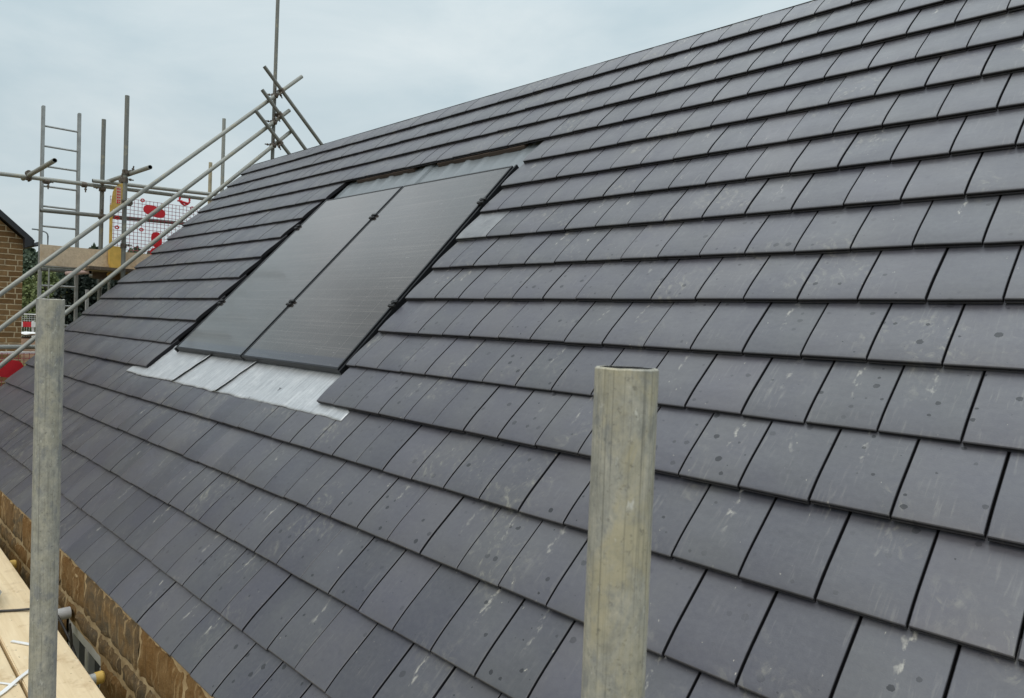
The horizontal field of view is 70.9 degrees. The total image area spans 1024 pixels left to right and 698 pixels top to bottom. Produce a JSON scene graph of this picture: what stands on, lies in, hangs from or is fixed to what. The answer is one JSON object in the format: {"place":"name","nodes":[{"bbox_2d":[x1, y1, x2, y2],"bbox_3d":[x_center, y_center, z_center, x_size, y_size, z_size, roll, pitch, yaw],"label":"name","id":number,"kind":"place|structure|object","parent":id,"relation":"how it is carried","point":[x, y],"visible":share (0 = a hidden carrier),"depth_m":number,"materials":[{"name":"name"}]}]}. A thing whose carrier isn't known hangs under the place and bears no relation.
{"place":"outdoors","nodes":[
{"label":"outdoors","id":0,"kind":"place"},
{"bbox_2d":[0,210,37,385],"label":"brick house","id":1,"kind":"structure","parent":0,"point":[15,239],"depth_m":12.17,"materials":[{"name":"brick"}]},
{"bbox_2d":[85,289,88,309],"bbox_3d":[-5.550,1.267,9.323,0.034,4.070,0.040,1,3,-45],"label":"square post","id":2,"kind":"object","parent":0,"point":[86,301],"visible":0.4,"depth_m":9.25,"materials":[{"name":"grey metal"}]},
{"bbox_2d":[0,0,811,253],"label":"sky","id":3,"kind":"structure","parent":0,"point":[184,67],"materials":[{"name":"white"}]},
{"bbox_3d":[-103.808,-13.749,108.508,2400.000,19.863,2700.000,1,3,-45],"label":"ground","id":4,"kind":"structure","parent":0,"visible":0},
{"bbox_2d":[9,560,16,567],"bbox_3d":[-3.488,1.321,4.011,1.210,0.054,0.054,1,3,-45],"label":"platform tube","id":5,"kind":"object","parent":4,"relation":"on","point":[14,563],"visible":0.43,"depth_m":4.41,"materials":[{"name":"yellow plastic"}]},
{"bbox_2d":[21,336,34,360],"bbox_3d":[-20.643,-0.037,31.194,6.800,0.996,4.400,1,3,-45],"label":"soil heap","id":6,"kind":"object","parent":4,"relation":"on","point":[25,339],"visible":0.11,"depth_m":29.74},
{"bbox_2d":[21,331,34,335],"bbox_3d":[-20.810,-0.657,30.979,1.010,0.187,1.080,1,3,-45],"label":"plastic sheet","id":7,"kind":"object","parent":6,"relation":"on","point":[25,333],"visible":0.55,"depth_m":30.66,"materials":[{"name":"white plastic"}]},
{"bbox_2d":[21,314,35,336],"bbox_3d":[-22.595,-0.812,34.847,6.350,1.762,0.110,1,3,-45],"label":"site fence","id":8,"kind":"object","parent":4,"relation":"on","point":[29,318],"visible":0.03,"depth_m":34.34,"materials":[{"name":"white metal"}]},
{"bbox_2d":[22,321,35,336],"bbox_3d":[-21.671,-0.584,34.143,5.278,1.417,0.110,1,3,-45],"label":"striped barrier","id":9,"kind":"object","parent":4,"relation":"on","point":[32,324],"visible":0.17,"depth_m":33.37,"materials":[{"name":"red plastic"}]},
{"bbox_2d":[21,277,49,336],"bbox_3d":[-26.495,-2.176,39.208,2.600,3.650,2.589,1,3,-45],"label":"tree","id":10,"kind":"object","parent":4,"relation":"on","point":[29,291],"visible":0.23,"depth_m":38.73,"materials":[{"name":"green plant"}]},
{"bbox_2d":[32,228,48,281],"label":"street lamp","id":11,"kind":"object","parent":4,"relation":"on","point":[46,233],"visible":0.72,"depth_m":51.72,"materials":[{"name":"grey metal"}]},
{"bbox_2d":[22,251,64,282],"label":"tree","id":12,"kind":"object","parent":4,"relation":"on","point":[30,261],"visible":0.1,"depth_m":50.78,"materials":[{"name":"green plant"}]},
{"bbox_2d":[32,267,59,297],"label":"tree","id":13,"kind":"object","parent":4,"relation":"on","point":[54,279],"visible":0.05,"depth_m":42.12,"materials":[{"name":"green plant"}]},
{"bbox_2d":[28,298,64,697],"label":"scaffold pole","id":14,"kind":"object","parent":4,"relation":"on","point":[47,460],"visible":1,"depth_m":1.42,"materials":[{"name":"grey metal"}]},
{"bbox_2d":[37,105,80,326],"bbox_3d":[-5.626,0.167,8.887,0.441,6.190,0.060,1,3,-45],"label":"ladder","id":15,"kind":"object","parent":4,"relation":"on","point":[41,197],"visible":0.25,"depth_m":8.81,"materials":[{"name":"metal"}]},
{"bbox_2d":[51,274,97,324],"bbox_3d":[-12.818,-0.419,21.992,2.516,4.452,2.455,1,3,-45],"label":"tree","id":16,"kind":"object","parent":4,"relation":"on","point":[86,281],"visible":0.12,"depth_m":21.31,"materials":[{"name":"green plant"}]},
{"bbox_2d":[23,243,149,278],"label":"wood","id":17,"kind":"object","parent":4,"relation":"on","point":[27,251],"depth_m":86.73,"materials":[{"name":"green plant"}]},
{"bbox_2d":[89,670,104,684],"bbox_3d":[-2.196,1.415,2.696,1.200,0.054,0.054,1,3,-45],"label":"platform tube","id":18,"kind":"object","parent":4,"relation":"on","point":[98,677],"visible":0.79,"depth_m":3.09,"materials":[{"name":"yellow plastic"}]},
{"bbox_2d":[94,279,118,298],"bbox_3d":[-11.080,-0.188,20.932,2.665,4.585,2.500,1,3,-45],"label":"tree","id":19,"kind":"object","parent":4,"relation":"on","point":[113,283],"visible":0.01,"depth_m":20.12,"materials":[{"name":"green plant"}]},
{"bbox_2d":[0,118,225,300],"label":"access scaffold","id":20,"kind":"object","parent":4,"relation":"on","point":[99,268],"visible":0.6,"depth_m":8.77,"materials":[{"name":"grey metal"}]},
{"bbox_2d":[108,183,122,267],"bbox_3d":[-4.894,-1.532,8.924,0.190,1.060,0.060,1,3,-45],"label":"ladder guard","id":21,"kind":"object","parent":20,"relation":"attached to","point":[114,256],"visible":0.67,"depth_m":8.89,"materials":[{"name":"yellow plastic"}]},
{"bbox_2d":[110,196,199,253],"bbox_3d":[-4.504,-1.485,9.389,1.351,1.034,0.039,1,3,-45],"label":"brick guard","id":22,"kind":"object","parent":20,"relation":"attached to","point":[147,209],"visible":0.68,"depth_m":9.27,"materials":[{"name":"white plastic"}]},
{"bbox_2d":[0,0,322,368],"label":"gable scaffold","id":23,"kind":"object","parent":4,"relation":"on","point":[126,173],"visible":0.77,"depth_m":8.47,"materials":[{"name":"grey metal"}]},
{"bbox_2d":[0,353,34,385],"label":"brick guard","id":24,"kind":"object","parent":23,"relation":"attached to","point":[10,368],"visible":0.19,"depth_m":7.81,"materials":[{"name":"red plastic"}]},
{"bbox_2d":[0,0,1023,697],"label":"house","id":25,"kind":"structure","parent":4,"relation":"on","point":[782,250],"depth_m":2.66,"materials":[{"name":"grey tile"}]},
{"bbox_2d":[58,606,71,619],"bbox_3d":[-2.762,1.373,3.316,1.268,0.060,0.060,1,3,-45],"label":"platform tube","id":26,"kind":"object","parent":25,"relation":"attached to","point":[64,613],"visible":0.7,"depth_m":3.73,"materials":[{"name":"grey metal"}]},
{"bbox_2d":[0,646,25,697],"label":"scaffold board","id":27,"kind":"object","parent":26,"relation":"on","point":[7,674],"depth_m":2.93,"materials":[{"name":"beige wood"}]},
{"bbox_2d":[0,670,27,695],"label":"plastic strip","id":28,"kind":"object","parent":27,"relation":"on","point":[11,685],"visible":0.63,"depth_m":2.88,"materials":[{"name":"white plastic"}]},
{"bbox_2d":[0,548,104,697],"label":"scaffold board","id":29,"kind":"object","parent":26,"relation":"on","point":[74,679],"visible":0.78,"depth_m":3.23,"materials":[{"name":"beige wood"}]},
{"bbox_2d":[10,640,28,645],"bbox_3d":[-2.191,1.327,3.240,0.157,0.004,0.016,3,2,14],"label":"plastic strip","id":30,"kind":"object","parent":29,"relation":"on","point":[20,642],"visible":0.6,"depth_m":3.25,"materials":[{"name":"white plastic"}]},
{"bbox_2d":[0,608,76,656],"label":"cable","id":31,"kind":"object","parent":29,"relation":"hanging from","point":[59,620],"visible":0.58,"depth_m":3.58,"materials":[{"name":"black rubber"}]},
{"bbox_2d":[68,623,72,649],"bbox_3d":[-2.163,1.484,3.526,0.028,0.281,0.015,2,2,-8],"label":"cable","id":32,"kind":"object","parent":31,"relation":"hanging from","point":[70,634],"visible":0.56,"depth_m":3.52,"materials":[{"name":"black rubber"}]},
{"bbox_2d":[69,619,100,687],"bbox_3d":[-2.181,2.013,3.725,0.070,1.109,0.640,1,3,-45],"label":"window","id":33,"kind":"structure","parent":25,"relation":"in","point":[86,654],"depth_m":3.69,"materials":[{"name":"glass"}]},
{"bbox_2d":[126,346,209,380],"bbox_3d":[-2.502,0.091,5.245,0.261,0.232,1.117,1,3,-45],"label":"lead flashing","id":34,"kind":"object","parent":25,"relation":"on","point":[172,364],"visible":0.95,"depth_m":5.17,"materials":[{"name":"grey metal"}]},
{"bbox_2d":[172,355,255,391],"bbox_3d":[-1.924,0.134,4.660,0.262,0.231,0.830,1,3,-45],"label":"lead flashing","id":35,"kind":"object","parent":25,"relation":"on","point":[210,373],"visible":0.88,"depth_m":4.64,"materials":[{"name":"grey metal"}]},
{"bbox_2d":[214,362,349,420],"bbox_3d":[-1.211,0.190,3.945,0.258,0.223,1.458,1,3,-45],"label":"lead flashing","id":36,"kind":"object","parent":25,"relation":"on","point":[302,390],"visible":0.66,"depth_m":3.95,"materials":[{"name":"grey metal"}]},
{"bbox_2d":[174,141,542,374],"bbox_3d":[-1.141,-0.673,5.016,1.484,1.535,2.360,1,3,-45],"label":"mounting tray","id":37,"kind":"object","parent":25,"relation":"attached to","point":[435,171],"visible":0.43,"depth_m":4.98,"materials":[{"name":"plastic"}]},
{"bbox_2d":[176,186,402,359],"bbox_3d":[-1.652,-0.599,5.352,1.230,1.292,1.127,1,3,-45],"label":"solar panel","id":38,"kind":"object","parent":37,"relation":"attached to","point":[244,315],"visible":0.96,"depth_m":5.26,"materials":[{"name":"black glass"}]},
{"bbox_2d":[241,166,512,373],"bbox_3d":[-0.844,-0.540,4.534,1.230,1.292,1.218,1,3,-45],"label":"solar panel","id":39,"kind":"object","parent":37,"relation":"attached to","point":[338,309],"visible":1,"depth_m":4.43,"materials":[{"name":"black glass"}]},
{"bbox_2d":[581,365,658,697],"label":"scaffold pole","id":40,"kind":"object","parent":4,"relation":"on","point":[624,426],"visible":1,"depth_m":0.53,"materials":[{"name":"grey metal"}]}
]}

